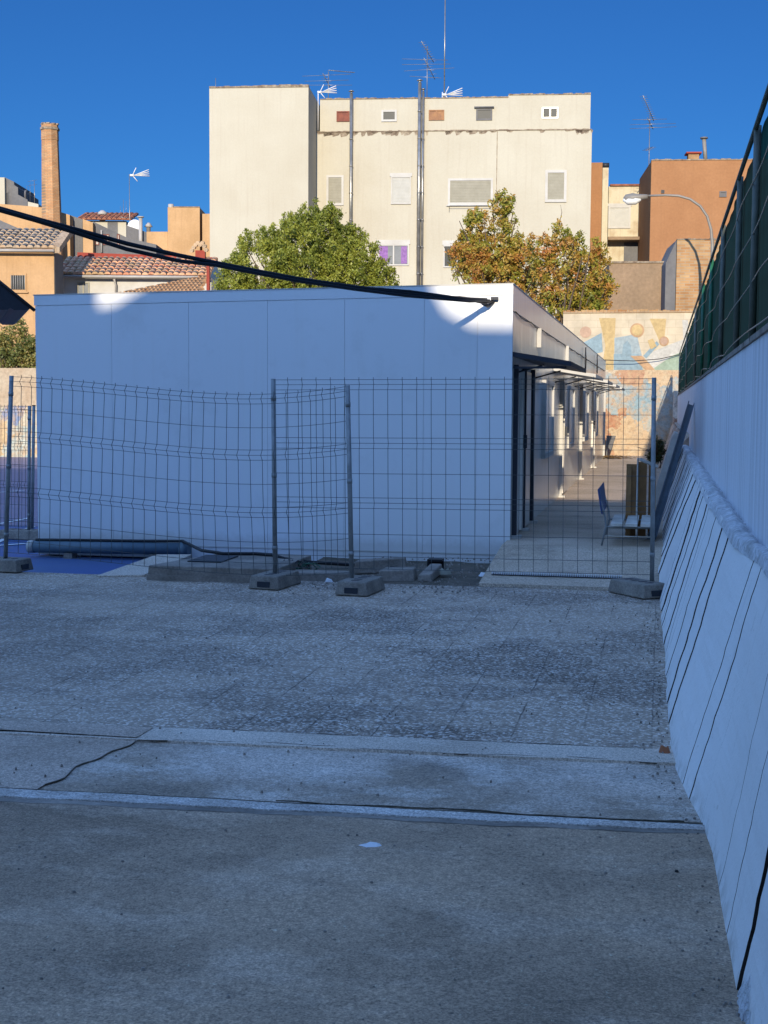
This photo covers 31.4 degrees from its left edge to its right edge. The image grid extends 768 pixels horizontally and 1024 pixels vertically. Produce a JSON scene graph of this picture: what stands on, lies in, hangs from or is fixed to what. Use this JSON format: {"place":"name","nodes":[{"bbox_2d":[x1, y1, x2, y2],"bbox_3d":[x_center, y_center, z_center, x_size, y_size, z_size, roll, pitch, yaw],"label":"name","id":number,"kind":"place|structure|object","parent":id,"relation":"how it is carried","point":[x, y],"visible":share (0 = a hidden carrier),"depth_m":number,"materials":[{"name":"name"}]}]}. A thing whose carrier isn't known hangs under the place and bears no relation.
{"place":"outdoors","nodes":[
{"label":"outdoors","id":0,"kind":"place"},
{"bbox_2d":[0,457,37,525],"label":"violet court","id":1,"kind":"object","parent":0,"point":[13,511],"depth_m":26.41,"materials":[{"name":"paint"}]},
{"bbox_2d":[0,490,34,545],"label":"court lines","id":2,"kind":"object","parent":1,"relation":"on","point":[1,540],"visible":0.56,"depth_m":18.96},
{"bbox_2d":[0,177,41,206],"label":"white block","id":3,"kind":"structure","parent":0,"point":[11,192],"depth_m":83.78,"materials":[{"name":"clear paint"}]},
{"bbox_2d":[6,192,8,204],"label":"window","id":4,"kind":"structure","parent":3,"relation":"in","point":[7,193],"depth_m":83.76,"materials":[{"name":"grey glass"}]},
{"bbox_2d":[24,190,27,199],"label":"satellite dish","id":5,"kind":"object","parent":3,"relation":"attached to","point":[25,194],"visible":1,"depth_m":83.94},
{"bbox_2d":[0,525,147,573],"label":"blue court","id":6,"kind":"object","parent":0,"point":[41,563],"depth_m":15.11,"materials":[{"name":"paint"}]},
{"bbox_2d":[0,528,37,539],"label":"concrete foot","id":7,"kind":"object","parent":6,"relation":"on","point":[26,534],"visible":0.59,"depth_m":17.45},
{"bbox_2d":[0,405,30,529],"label":"temporary fence","id":8,"kind":"object","parent":7,"relation":"on","point":[28,463],"visible":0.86,"depth_m":17.53,"materials":[{"name":"metal"}]},
{"bbox_2d":[31,405,35,528],"bbox_3d":[-4.596,-0.538,17.878,0.093,1.723,0.044,1,5,11],"label":"fence post","id":9,"kind":"object","parent":6,"relation":"on","point":[33,467],"visible":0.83,"depth_m":17.86,"materials":[{"name":"grey metal"}]},
{"bbox_2d":[26,540,190,558],"bbox_3d":[-3.103,0.423,15.351,1.921,0.216,0.152,1,5,11],"label":"thick pipe","id":10,"kind":"object","parent":6,"relation":"on","point":[66,550],"visible":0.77,"depth_m":15.30,"materials":[{"name":"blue plastic"}]},
{"bbox_2d":[96,554,190,576],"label":"slanted kerb","id":11,"kind":"structure","parent":6,"relation":"on","point":[132,570],"depth_m":13.38,"materials":[{"name":"concrete"}]},
{"bbox_2d":[0,720,152,788],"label":"old concrete slab","id":12,"kind":"structure","parent":0,"point":[48,756],"depth_m":6.46,"materials":[{"name":"concrete"}]},
{"bbox_2d":[45,740,135,784],"bbox_3d":[-1.329,1.136,6.247,0.055,0.004,0.839,2,5,17],"label":"crack","id":13,"kind":"object","parent":12,"relation":"on","point":[88,761],"visible":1,"depth_m":6.22,"materials":[{"name":"concrete"}]},
{"bbox_2d":[78,210,138,236],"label":"white house","id":14,"kind":"structure","parent":0,"point":[102,216],"depth_m":88.95,"materials":[{"name":"red tile"}]},
{"bbox_2d":[122,168,149,221],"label":"roof aerial","id":15,"kind":"object","parent":14,"relation":"on","point":[138,174],"visible":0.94,"depth_m":85.75,"materials":[{"name":"white metal"}]},
{"bbox_2d":[147,204,209,256],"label":"ochre tower","id":16,"kind":"structure","parent":0,"point":[188,227],"depth_m":76.24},
{"bbox_2d":[10,525,628,747],"bbox_3d":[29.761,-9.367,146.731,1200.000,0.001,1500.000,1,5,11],"label":"ground","id":17,"kind":"structure","parent":0,"point":[333,734],"depth_m":7.52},
{"bbox_2d":[0,318,35,367],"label":"hedge bush","id":18,"kind":"object","parent":17,"relation":"on","point":[14,354],"visible":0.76,"depth_m":49.55,"materials":[{"name":"green plant"}]},
{"bbox_2d":[0,368,36,456],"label":"graffiti wall","id":19,"kind":"structure","parent":17,"relation":"on","point":[24,399],"depth_m":44.22,"materials":[{"name":"paint"}]},
{"bbox_2d":[0,228,72,367],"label":"ochre house","id":20,"kind":"structure","parent":17,"relation":"on","point":[31,262],"depth_m":53.63,"materials":[{"name":"paint"}]},
{"bbox_2d":[9,273,27,292],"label":"window","id":21,"kind":"structure","parent":20,"relation":"in","point":[17,281],"depth_m":53.61,"materials":[{"name":"grey glass"}]},
{"bbox_2d":[0,204,169,260],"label":"long ochre building","id":22,"kind":"structure","parent":17,"relation":"on","point":[75,244],"depth_m":71.00,"materials":[{"name":"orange paint"}]},
{"bbox_2d":[40,122,62,254],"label":"brick chimney","id":23,"kind":"object","parent":22,"relation":"on","point":[51,200],"visible":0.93,"depth_m":69.43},
{"bbox_2d":[126,216,151,241],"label":"grey shed","id":24,"kind":"structure","parent":17,"relation":"on","point":[134,231],"depth_m":77.81,"materials":[{"name":"white metal"}]},
{"bbox_2d":[63,252,217,293],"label":"tiled house","id":25,"kind":"structure","parent":17,"relation":"on","point":[83,272],"depth_m":56.52,"materials":[{"name":"tile"}]},
{"bbox_2d":[77,282,89,292],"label":"window","id":26,"kind":"structure","parent":25,"relation":"in","point":[82,287],"depth_m":56.48,"materials":[{"name":"grey glass"}]},
{"bbox_2d":[189,241,208,257],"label":"red chimney","id":27,"kind":"object","parent":25,"relation":"on","point":[200,253],"visible":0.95,"depth_m":57.98,"materials":[{"name":"brick"}]},
{"bbox_2d":[117,266,210,292],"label":"orange tiled roof house","id":28,"kind":"structure","parent":17,"relation":"on","point":[198,283],"depth_m":52.21,"materials":[{"name":"tile"}]},
{"bbox_2d":[211,197,401,289],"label":"evergreen tree","id":29,"kind":"object","parent":17,"relation":"on","point":[320,258],"visible":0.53,"depth_m":46.28,"materials":[{"name":"green plant"}]},
{"bbox_2d":[33,283,624,562],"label":"portable classroom","id":30,"kind":"structure","parent":17,"relation":"on","point":[230,344],"depth_m":15.03,"materials":[{"name":"white paint"}]},
{"bbox_2d":[0,206,498,307],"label":"overhead cable","id":31,"kind":"object","parent":30,"relation":"attached to","point":[106,240],"visible":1,"depth_m":10.94,"materials":[{"name":"black rubber"}]},
{"bbox_2d":[519,371,531,529],"bbox_3d":[1.670,-0.726,15.936,0.069,1.800,0.950,1,5,11],"label":"door","id":32,"kind":"structure","parent":30,"relation":"in","point":[524,443],"depth_m":15.65,"materials":[{"name":"paint"}]},
{"bbox_2d":[541,380,554,458],"bbox_3d":[2.275,-1.290,18.912,0.054,1.050,1.460,1,5,11],"label":"window","id":33,"kind":"structure","parent":30,"relation":"in","point":[548,396],"depth_m":18.73,"materials":[{"name":"glass"}]},
{"bbox_2d":[562,382,568,492],"bbox_3d":[3.023,-1.235,22.597,0.069,1.800,0.950,1,5,11],"label":"door","id":34,"kind":"structure","parent":30,"relation":"in","point":[564,486],"depth_m":22.43,"materials":[{"name":"paint"}]},
{"bbox_2d":[567,385,574,447],"bbox_3d":[3.224,-1.647,23.588,0.054,1.050,1.460,1,5,11],"label":"window","id":35,"kind":"structure","parent":30,"relation":"in","point":[571,393],"depth_m":23.68,"materials":[{"name":"white paint"}]},
{"bbox_2d":[582,390,588,440],"bbox_3d":[4.185,-2.009,28.318,0.054,1.050,1.460,1,5,11],"label":"window","id":36,"kind":"structure","parent":30,"relation":"in","point":[585,434],"depth_m":28.28,"materials":[{"name":"glass"}]},
{"bbox_2d":[591,390,594,467],"bbox_3d":[4.909,-1.945,31.881,0.069,1.800,0.950,1,5,11],"label":"door","id":37,"kind":"structure","parent":30,"relation":"in","point":[592,446],"depth_m":31.47,"materials":[{"name":"paint"}]},
{"bbox_2d":[595,392,598,436],"bbox_3d":[5.082,-2.346,32.733,0.054,1.050,1.460,1,5,11],"label":"window","id":38,"kind":"structure","parent":30,"relation":"in","point":[597,393],"depth_m":33.11,"materials":[{"name":"white paint"}]},
{"bbox_2d":[209,79,592,316],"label":"apartment block","id":39,"kind":"structure","parent":17,"relation":"on","point":[408,183],"depth_m":61.27,"materials":[{"name":"white paint"}]},
{"bbox_2d":[317,84,336,124],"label":"roof aerial","id":40,"kind":"object","parent":39,"relation":"attached to","point":[325,91],"visible":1,"depth_m":61.65,"materials":[{"name":"white metal"}]},
{"bbox_2d":[313,70,353,97],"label":"roof aerial","id":41,"kind":"object","parent":39,"relation":"attached to","point":[328,80],"visible":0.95,"depth_m":62.55,"materials":[{"name":"grey metal"}]},
{"bbox_2d":[326,175,343,205],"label":"window","id":42,"kind":"structure","parent":39,"relation":"in","point":[334,183],"depth_m":61.91,"materials":[{"name":"white paint"}]},
{"bbox_2d":[336,111,348,121],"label":"window","id":43,"kind":"structure","parent":39,"relation":"in","point":[342,116],"depth_m":61.70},
{"bbox_2d":[381,110,396,121],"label":"window","id":44,"kind":"structure","parent":39,"relation":"in","point":[386,115],"depth_m":61.53,"materials":[{"name":"white paint"}]},
{"bbox_2d":[377,240,409,265],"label":"window","id":45,"kind":"structure","parent":39,"relation":"in","point":[398,249],"depth_m":61.91,"materials":[{"name":"white paint"}]},
{"bbox_2d":[390,173,411,203],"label":"window","id":46,"kind":"structure","parent":39,"relation":"in","point":[400,182],"depth_m":61.67,"materials":[{"name":"white paint"}]},
{"bbox_2d":[402,41,446,96],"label":"roof aerial","id":47,"kind":"object","parent":39,"relation":"attached to","point":[427,64],"visible":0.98,"depth_m":62.18,"materials":[{"name":"grey metal"}]},
{"bbox_2d":[429,110,443,119],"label":"window","id":48,"kind":"structure","parent":39,"relation":"in","point":[433,114],"depth_m":61.37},
{"bbox_2d":[444,0,445,96],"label":"roof aerial","id":49,"kind":"object","parent":39,"relation":"attached to","point":[444,41],"visible":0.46,"depth_m":62.97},
{"bbox_2d":[442,86,462,96],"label":"roof aerial","id":50,"kind":"object","parent":39,"relation":"attached to","point":[446,94],"visible":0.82,"depth_m":62.18,"materials":[{"name":"white metal"}]},
{"bbox_2d":[442,240,464,267],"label":"window","id":51,"kind":"structure","parent":39,"relation":"in","point":[446,244],"depth_m":61.73,"materials":[{"name":"white paint"}]},
{"bbox_2d":[446,178,492,205],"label":"window","id":52,"kind":"structure","parent":39,"relation":"in","point":[461,191],"depth_m":61.44,"materials":[{"name":"white paint"}]},
{"bbox_2d":[474,106,493,119],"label":"window","id":53,"kind":"structure","parent":39,"relation":"in","point":[481,114],"depth_m":61.20,"materials":[{"name":"grey glass"}]},
{"bbox_2d":[542,107,557,118],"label":"window","id":54,"kind":"structure","parent":39,"relation":"in","point":[547,112],"depth_m":60.97,"materials":[{"name":"white glass"}]},
{"bbox_2d":[545,170,566,201],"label":"window","id":55,"kind":"structure","parent":39,"relation":"in","point":[555,180],"depth_m":61.11,"materials":[{"name":"white paint"}]},
{"bbox_2d":[444,187,541,297],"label":"autumn tree","id":56,"kind":"object","parent":17,"relation":"on","point":[501,264],"visible":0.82,"depth_m":43.38,"materials":[{"name":"green plant"}]},
{"bbox_2d":[518,209,619,323],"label":"autumn tree","id":57,"kind":"object","parent":17,"relation":"on","point":[571,298],"visible":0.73,"depth_m":41.18,"materials":[{"name":"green plant"}]},
{"bbox_2d":[589,162,608,298],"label":"brown building","id":58,"kind":"structure","parent":17,"relation":"on","point":[599,202],"depth_m":66.06,"materials":[{"name":"paint"}]},
{"bbox_2d":[602,261,663,310],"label":"tan wall","id":59,"kind":"structure","parent":17,"relation":"on","point":[639,282],"depth_m":45.76,"materials":[{"name":"paint"}]},
{"bbox_2d":[623,193,713,259],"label":"street lamp","id":60,"kind":"object","parent":17,"relation":"on","point":[632,199],"visible":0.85,"depth_m":42.01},
{"bbox_2d":[661,238,720,310],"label":"brick building","id":61,"kind":"structure","parent":17,"relation":"on","point":[685,266],"depth_m":44.52,"materials":[{"name":"brick"}]},
{"bbox_2d":[677,323,767,546],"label":"retaining wall","id":62,"kind":"structure","parent":17,"relation":"on","point":[727,397],"depth_m":8.07,"materials":[{"name":"paint"}]},
{"bbox_2d":[678,84,767,393],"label":"screened fence","id":63,"kind":"object","parent":62,"relation":"on","point":[730,314],"visible":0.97,"depth_m":8.89,"materials":[{"name":"green paint"}]},
{"bbox_2d":[0,572,671,749],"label":"paving","id":64,"kind":"structure","parent":0,"point":[61,634],"depth_m":8.74,"materials":[{"name":"concrete"}]},
{"bbox_2d":[0,556,32,572],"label":"concrete foot","id":65,"kind":"object","parent":64,"relation":"on","point":[15,564],"visible":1,"depth_m":13.13},
{"bbox_2d":[3,375,353,577],"bbox_3d":[-1.983,-0.344,12.519,3.706,1.829,0.096,2,5,22],"label":"temporary fence","id":66,"kind":"object","parent":65,"relation":"on","point":[349,472],"visible":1,"depth_m":12.47,"materials":[{"name":"metal"}]},
{"bbox_2d":[0,280,35,324],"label":"canopy eave","id":67,"kind":"object","parent":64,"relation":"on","point":[15,307],"visible":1,"depth_m":9.21,"materials":[{"name":"paint"}]},
{"bbox_2d":[146,554,311,582],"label":"concrete hatch slab","id":68,"kind":"structure","parent":64,"relation":"on","point":[161,573],"depth_m":12.65,"materials":[{"name":"concrete"}]},
{"bbox_2d":[249,570,300,589],"bbox_3d":[-0.977,0.603,12.256,0.296,0.121,0.518,2,5,19],"label":"concrete foot","id":69,"kind":"object","parent":64,"relation":"on","point":[269,580],"visible":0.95,"depth_m":12.06},
{"bbox_2d":[335,575,384,595],"bbox_3d":[-0.206,0.636,11.892,0.296,0.121,0.518,2,5,17],"label":"concrete foot","id":70,"kind":"object","parent":64,"relation":"on","point":[362,585],"visible":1,"depth_m":11.69},
{"bbox_2d":[608,577,664,598],"bbox_3d":[2.214,0.656,11.844,0.296,0.121,0.518,-2,5,-27],"label":"concrete foot","id":71,"kind":"object","parent":64,"relation":"on","point":[639,588],"visible":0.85,"depth_m":11.71},
{"bbox_2d":[271,376,656,580],"bbox_3d":[0.671,-0.283,11.986,3.387,1.822,0.056,1,4,7],"label":"temporary fence","id":72,"kind":"object","parent":71,"relation":"on","point":[652,476],"visible":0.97,"depth_m":11.97,"materials":[{"name":"metal"}]},
{"bbox_2d":[6,720,701,822],"bbox_3d":[-5.568,1.055,7.021,14.426,0.005,1.181,1,4,9],"label":"concrete band","id":73,"kind":"object","parent":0,"point":[587,789],"visible":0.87,"depth_m":5.97,"materials":[{"name":"concrete"}]},
{"bbox_2d":[0,720,675,764],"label":"pale strip","id":74,"kind":"object","parent":73,"relation":"on","point":[400,745],"visible":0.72,"depth_m":6.54,"materials":[{"name":"concrete"}]},
{"bbox_2d":[137,740,656,763],"bbox_3d":[0.031,1.125,6.459,2.473,0.007,0.074,1,4,9],"label":"crack","id":75,"kind":"object","parent":73,"relation":"on","point":[386,749],"visible":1,"depth_m":6.45,"materials":[{"name":"concrete"}]},
{"bbox_2d":[0,802,745,1023],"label":"yard concrete","id":76,"kind":"object","parent":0,"point":[208,907],"visible":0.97,"depth_m":4.32,"materials":[{"name":"concrete"}]},
{"bbox_2d":[0,788,704,830],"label":"kerb strip","id":77,"kind":"object","parent":76,"relation":"on","point":[171,801],"visible":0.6,"depth_m":5.49,"materials":[{"name":"concrete"}]},
{"bbox_2d":[0,787,702,824],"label":"kerb gap","id":78,"kind":"object","parent":77,"relation":"on","point":[364,806],"visible":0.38,"depth_m":5.54,"materials":[{"name":"concrete"}]},
{"bbox_2d":[276,800,683,821],"bbox_3d":[0.367,1.203,5.489,1.645,0.007,0.034,1,5,9],"label":"crack","id":79,"kind":"object","parent":78,"relation":"on","point":[481,811],"visible":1,"depth_m":5.50,"materials":[{"name":"soil"}]},
{"bbox_2d":[0,797,705,833],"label":"moss line","id":80,"kind":"object","parent":76,"relation":"on","point":[263,812],"visible":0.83,"depth_m":5.43,"materials":[{"name":"plant"}]},
{"bbox_2d":[0,556,739,1023],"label":"grit","id":81,"kind":"object","parent":76,"relation":"on","point":[484,748],"visible":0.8,"depth_m":7.34,"materials":[{"name":"gravel"}]},
{"bbox_2d":[359,842,381,846],"bbox_3d":[-0.049,1.236,5.072,0.086,0.008,0.066,-3,6,-40],"label":"paper scrap","id":82,"kind":"object","parent":76,"relation":"on","point":[372,844],"visible":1,"depth_m":5.07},
{"bbox_2d":[658,445,767,1023],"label":"sloped slab buttress","id":83,"kind":"structure","parent":76,"relation":"on","point":[713,571],"depth_m":5.69,"materials":[{"name":"white painted concrete"}]},
{"bbox_2d":[737,975,751,1023],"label":"mortar lump","id":84,"kind":"object","parent":76,"relation":"on","point":[743,1002],"visible":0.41,"depth_m":3.68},
{"bbox_2d":[0,0,767,231],"label":"sky","id":85,"kind":"structure","parent":0,"point":[125,83],"materials":[{"name":"blue"}]},
{"bbox_2d":[312,557,522,587],"bbox_3d":[0.269,0.608,13.561,2.400,0.059,2.678,1,5,11],"label":"soil strip","id":86,"kind":"object","parent":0,"point":[471,578],"visible":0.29,"depth_m":13.67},
{"bbox_2d":[35,538,398,566],"bbox_3d":[-1.933,0.410,14.367,4.650,0.161,1.004,3,5,35],"label":"ground cable","id":87,"kind":"object","parent":86,"relation":"on","point":[194,547],"visible":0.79,"depth_m":14.50,"materials":[{"name":"black rubber"}]},
{"bbox_2d":[283,559,308,566],"bbox_3d":[-0.848,0.499,13.103,0.288,0.081,0.145,1,5,11],"label":"loose wire","id":88,"kind":"object","parent":86,"relation":"on","point":[300,562],"visible":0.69,"depth_m":13.10,"materials":[{"name":"black rubber"}]},
{"bbox_2d":[296,561,320,569],"bbox_3d":[-0.767,0.516,13.098,0.306,0.081,0.123,1,5,14],"label":"loose wire","id":89,"kind":"object","parent":86,"relation":"on","point":[304,565],"visible":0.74,"depth_m":13.08,"materials":[{"name":"black rubber"}]},
{"bbox_2d":[296,569,348,581],"bbox_3d":[-0.587,0.606,12.804,0.604,0.100,0.230,1,5,11],"label":"kerb stone","id":90,"kind":"object","parent":86,"relation":"on","point":[307,575],"visible":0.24,"depth_m":12.71,"materials":[{"name":"concrete"}]},
{"bbox_2d":[354,557,406,573],"bbox_3d":[-0.028,0.531,13.552,0.635,0.140,0.124,-2,5,-28],"label":"kerb stone","id":91,"kind":"object","parent":86,"relation":"on","point":[376,565],"visible":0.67,"depth_m":13.49,"materials":[{"name":"concrete"}]},
{"bbox_2d":[379,567,416,581],"bbox_3d":[0.130,0.591,12.927,0.384,0.120,0.247,0,4,-3],"label":"kerb stone","id":92,"kind":"object","parent":86,"relation":"on","point":[386,574],"visible":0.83,"depth_m":12.81,"materials":[{"name":"concrete"}]},
{"bbox_2d":[418,564,441,581],"bbox_3d":[0.446,0.581,13.084,0.139,0.100,0.678,1,5,11],"label":"kerb stone","id":93,"kind":"object","parent":86,"relation":"on","point":[427,574],"visible":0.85,"depth_m":12.88,"materials":[{"name":"concrete"}]},
{"bbox_2d":[439,568,450,574],"bbox_3d":[0.571,0.570,13.210,0.149,0.063,0.088,4,6,38],"label":"paper scrap","id":94,"kind":"object","parent":86,"relation":"on","point":[444,572],"visible":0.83,"depth_m":13.19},
{"bbox_2d":[427,558,443,568],"bbox_3d":[0.519,0.531,13.729,0.150,0.120,0.140,1,5,11],"label":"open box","id":95,"kind":"object","parent":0,"point":[437,560],"visible":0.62,"depth_m":13.70,"materials":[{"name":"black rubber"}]},
{"bbox_2d":[479,455,662,590],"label":"walkway","id":96,"kind":"structure","parent":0,"point":[556,554],"depth_m":14.05,"materials":[{"name":"concrete"}]},
{"bbox_2d":[491,572,621,577],"bbox_3d":[1.605,0.585,12.719,1.210,0.026,0.070,1,5,11],"label":"drain grille","id":97,"kind":"object","parent":96,"relation":"on","point":[553,574],"visible":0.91,"depth_m":12.71,"materials":[{"name":"metal"}]},
{"bbox_2d":[603,455,635,458],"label":"fallen leaves","id":98,"kind":"object","parent":96,"relation":"on","point":[610,456],"visible":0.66,"depth_m":37.79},
{"bbox_2d":[598,482,649,545],"bbox_3d":[2.574,0.017,14.483,0.569,0.600,1.200,1,5,11],"label":"park bench","id":99,"kind":"object","parent":96,"relation":"on","point":[616,521],"visible":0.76,"depth_m":14.12,"materials":[{"name":"blue paint"}]},
{"bbox_2d":[563,309,694,455],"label":"mural wall","id":100,"kind":"structure","parent":96,"relation":"on","point":[632,336],"depth_m":40.13,"materials":[{"name":"paint"}]},
{"bbox_2d":[608,354,678,360],"bbox_3d":[7.395,-4.503,39.835,2.439,0.214,0.058,1,4,4],"label":"thin cable","id":101,"kind":"object","parent":100,"relation":"attached to","point":[642,360],"visible":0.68,"depth_m":39.81,"materials":[{"name":"black rubber"}]},
{"bbox_2d":[625,458,657,535],"bbox_3d":[2.851,-0.167,15.098,0.340,0.870,0.360,1,5,11],"label":"stacked table","id":102,"kind":"object","parent":96,"relation":"on","point":[634,473],"visible":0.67,"depth_m":15.02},
{"bbox_2d":[638,435,667,467],"bbox_3d":[6.514,-1.293,32.398,0.742,1.093,0.905,-1,5,-12],"label":"dark shrub","id":103,"kind":"object","parent":96,"relation":"on","point":[660,446],"visible":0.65,"depth_m":32.27,"materials":[{"name":"green plant"}]},
{"bbox_2d":[655,431,677,505],"bbox_3d":[4.153,-0.653,20.186,0.397,1.067,1.200,1,5,11],"label":"leaning slab","id":104,"kind":"object","parent":96,"relation":"on","point":[665,464],"depth_m":19.61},
{"bbox_2d":[647,401,693,539],"bbox_3d":[3.569,-0.619,16.797,0.105,1.523,4.898,2,5,17],"label":"steel channel","id":105,"kind":"object","parent":96,"relation":"on","point":[664,494],"visible":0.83,"depth_m":16.52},
{"bbox_2d":[672,391,677,423],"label":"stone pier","id":106,"kind":"structure","parent":96,"relation":"on","point":[675,402],"depth_m":38.54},
{"bbox_2d":[606,435,615,454],"bbox_3d":[6.548,-1.901,39.405,0.270,0.608,0.300,1,5,11],"label":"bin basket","id":107,"kind":"object","parent":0,"point":[611,440],"visible":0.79,"depth_m":39.26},
{"bbox_2d":[607,184,639,260],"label":"cream house","id":108,"kind":"structure","parent":0,"point":[623,237],"depth_m":66.99,"materials":[{"name":"white paint"}]},
{"bbox_2d":[608,203,631,228],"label":"window","id":109,"kind":"structure","parent":108,"relation":"in","point":[619,214],"depth_m":66.97,"materials":[{"name":"white paint"}]},
{"bbox_2d":[659,745,669,753],"bbox_3d":[1.321,1.116,6.427,0.056,0.035,0.030,1,5,11],"label":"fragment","id":110,"kind":"object","parent":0,"point":[664,749],"visible":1,"depth_m":6.42,"materials":[{"name":"stone"}]},
{"bbox_2d":[638,137,752,260],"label":"orange building","id":111,"kind":"structure","parent":0,"point":[666,222],"depth_m":61.59,"materials":[{"name":"paint"}]},
{"bbox_2d":[630,96,675,164],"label":"roof aerial","id":112,"kind":"object","parent":111,"relation":"attached to","point":[649,147],"visible":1,"depth_m":62.92,"materials":[{"name":"grey metal"}]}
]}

